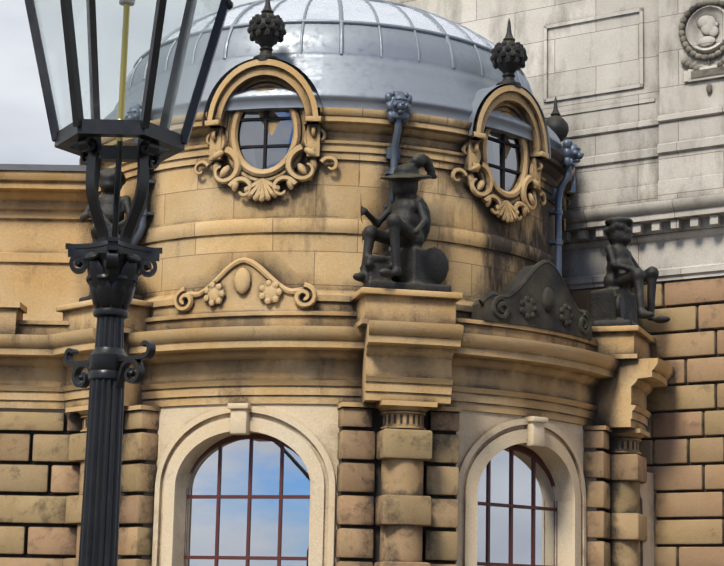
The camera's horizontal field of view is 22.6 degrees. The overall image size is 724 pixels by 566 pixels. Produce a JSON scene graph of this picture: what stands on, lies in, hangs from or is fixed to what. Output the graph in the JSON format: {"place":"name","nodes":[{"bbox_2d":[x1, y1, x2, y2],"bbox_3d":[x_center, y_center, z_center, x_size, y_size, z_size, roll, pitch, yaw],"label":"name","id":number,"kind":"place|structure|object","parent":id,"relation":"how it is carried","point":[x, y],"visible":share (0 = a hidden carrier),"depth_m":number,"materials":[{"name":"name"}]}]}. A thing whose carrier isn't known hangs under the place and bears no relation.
{"place":"outdoors","nodes":[
{"label":"outdoors","id":0,"kind":"place"},
{"bbox_2d":[0,0,257,164],"label":"sky","id":1,"kind":"structure","parent":0,"point":[25,136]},
{"bbox_2d":[569,277,723,565],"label":"wall blocks","id":2,"kind":"structure","parent":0,"point":[696,450],"depth_m":29.07,"materials":[{"name":"beige stone"}]},
{"bbox_2d":[577,277,723,548],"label":"wall joints","id":3,"kind":"object","parent":2,"relation":"attached to","point":[690,463],"depth_m":29.14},
{"label":"ground","id":4,"kind":"structure","parent":0,"visible":0},
{"bbox_2d":[0,408,79,557],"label":"joints","id":5,"kind":"object","parent":4,"relation":"on","point":[49,493],"depth_m":27.20,"materials":[{"name":"brown"}]},
{"bbox_2d":[0,301,69,408],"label":"entablature","id":6,"kind":"structure","parent":5,"relation":"on","point":[32,372],"depth_m":27.38,"materials":[{"name":"stone"}]},
{"bbox_2d":[0,170,92,320],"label":"wing","id":7,"kind":"structure","parent":6,"relation":"on","point":[41,223],"depth_m":29.60,"materials":[{"name":"beige stone"}]},
{"bbox_2d":[0,164,85,171],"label":"roof","id":8,"kind":"structure","parent":7,"relation":"on","point":[36,167],"depth_m":29.37,"materials":[{"name":"grey metal"}]},
{"bbox_2d":[0,411,82,565],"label":"blocks","id":9,"kind":"structure","parent":4,"relation":"on","point":[29,509],"depth_m":27.04,"materials":[{"name":"stone"}]},
{"bbox_2d":[25,0,232,565],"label":"lamp","id":10,"kind":"object","parent":4,"relation":"on","point":[113,265],"depth_m":4.91,"materials":[{"name":"black metal"}]},
{"bbox_2d":[115,3,129,141],"bbox_3d":[-0.668,-0.590,5.065,0.056,0.400,0.053,-7,-13,38],"label":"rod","id":11,"kind":"object","parent":10,"relation":"attached to","point":[123,66],"visible":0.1,"depth_m":5.06,"materials":[{"name":"yellow metal"}]},
{"bbox_2d":[119,0,134,5],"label":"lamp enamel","id":12,"kind":"object","parent":10,"relation":"attached to","point":[131,2],"depth_m":5.09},
{"bbox_2d":[63,407,646,565],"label":"rusticated pilasters","id":13,"kind":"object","parent":4,"relation":"on","point":[401,511],"depth_m":25.83,"materials":[{"name":"beige stone"}]},
{"bbox_2d":[82,408,637,563],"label":"mortar joints","id":14,"kind":"object","parent":13,"relation":"attached to","point":[377,423],"visible":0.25,"depth_m":25.85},
{"bbox_2d":[49,287,673,454],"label":"entablature","id":15,"kind":"structure","parent":13,"relation":"on","point":[397,352],"depth_m":26.37,"materials":[{"name":"stone"}]},
{"bbox_2d":[79,168,145,301],"bbox_3d":[-3.747,-0.743,27.472,0.744,2.123,1.136,11,-14,-43],"label":"statue","id":16,"kind":"object","parent":15,"relation":"on","point":[107,183],"visible":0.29,"depth_m":27.61,"materials":[{"name":"stone"}]},
{"bbox_2d":[174,257,317,314],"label":"pediment","id":17,"kind":"structure","parent":15,"relation":"on","point":[243,284],"depth_m":26.34,"materials":[{"name":"stone"}]},
{"bbox_2d":[79,107,574,318],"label":"curved wall","id":18,"kind":"structure","parent":15,"relation":"on","point":[204,229],"depth_m":26.98,"materials":[{"name":"beige stone"}]},
{"bbox_2d":[104,0,562,153],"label":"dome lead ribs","id":19,"kind":"object","parent":18,"relation":"on","point":[341,62],"visible":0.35,"depth_m":27.65,"materials":[{"name":"grey metal"}]},
{"bbox_2d":[164,0,493,47],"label":"skylight","id":20,"kind":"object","parent":19,"relation":"in","point":[357,10],"depth_m":28.32},
{"bbox_2d":[125,91,583,275],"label":"downpipes","id":21,"kind":"object","parent":18,"relation":"attached to","point":[398,106],"visible":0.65,"depth_m":27.53,"materials":[{"name":"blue metal"}]},
{"bbox_2d":[239,110,520,189],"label":"window muntins","id":22,"kind":"object","parent":18,"relation":"attached to","point":[265,118],"visible":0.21,"depth_m":26.97,"materials":[{"name":"black metal"}]},
{"bbox_2d":[238,110,519,190],"bbox_3d":[0.729,-1.725,29.390,5.078,1.140,5.222,1,-11,1],"label":"window glass","id":23,"kind":"object","parent":22,"relation":"in","point":[251,133],"visible":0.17,"depth_m":26.98,"materials":[{"name":"grey glass"}]},
{"bbox_2d":[194,59,574,245],"bbox_3d":[0.563,-1.691,29.562,6.053,2.138,6.176,1,-11,1],"label":"window surround","id":24,"kind":"object","parent":18,"relation":"attached to","point":[221,123],"visible":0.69,"depth_m":26.98,"materials":[{"name":"beige stone"}]},
{"bbox_2d":[202,57,575,191],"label":"hood roofs","id":25,"kind":"structure","parent":18,"relation":"attached to","point":[481,94],"depth_m":27.34,"materials":[{"name":"grey metal"}]},
{"bbox_2d":[247,0,568,141],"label":"finials","id":26,"kind":"object","parent":18,"relation":"on","point":[266,30],"visible":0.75,"depth_m":27.93,"materials":[{"name":"metal"}]},
{"bbox_2d":[353,154,450,291],"bbox_3d":[0.581,-0.890,26.216,1.505,2.137,0.980,6,-12,-25],"label":"statue","id":27,"kind":"object","parent":15,"relation":"on","point":[407,261],"visible":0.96,"depth_m":26.05,"materials":[{"name":"stone"}]},
{"bbox_2d":[471,260,592,339],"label":"pediment","id":28,"kind":"structure","parent":15,"relation":"on","point":[537,295],"depth_m":27.29,"materials":[{"name":"stone"}]},
{"bbox_2d":[589,217,669,326],"bbox_3d":[4.333,-0.138,29.184,1.271,1.896,1.126,-3,-11,23],"label":"statue","id":29,"kind":"object","parent":15,"relation":"on","point":[615,302],"visible":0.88,"depth_m":29.01,"materials":[{"name":"stone"}]},
{"bbox_2d":[152,403,585,565],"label":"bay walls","id":30,"kind":"structure","parent":4,"relation":"on","point":[189,435],"depth_m":26.36,"materials":[{"name":"stone"}]},
{"bbox_2d":[184,433,556,565],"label":"window frames","id":31,"kind":"structure","parent":30,"relation":"in","point":[488,504],"depth_m":26.53,"materials":[{"name":"brown wood"}]},
{"bbox_2d":[185,439,554,565],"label":"window glass","id":32,"kind":"object","parent":31,"relation":"in","point":[201,527],"depth_m":26.49,"materials":[{"name":"blue glass"}]},
{"bbox_2d":[385,0,723,290],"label":"building wall","id":33,"kind":"structure","parent":4,"relation":"on","point":[641,111],"depth_m":30.50,"materials":[{"name":"grey stone"}]},
{"bbox_2d":[678,0,723,93],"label":"relief medallion","id":34,"kind":"object","parent":33,"relation":"attached to","point":[697,72],"visible":0.94,"depth_m":29.86,"materials":[{"name":"grey stone"}]},
{"bbox_2d":[640,472,656,565],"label":"wall","id":35,"kind":"structure","parent":4,"relation":"on","point":[647,499],"depth_m":28.95,"materials":[{"name":"stone"}]}
]}

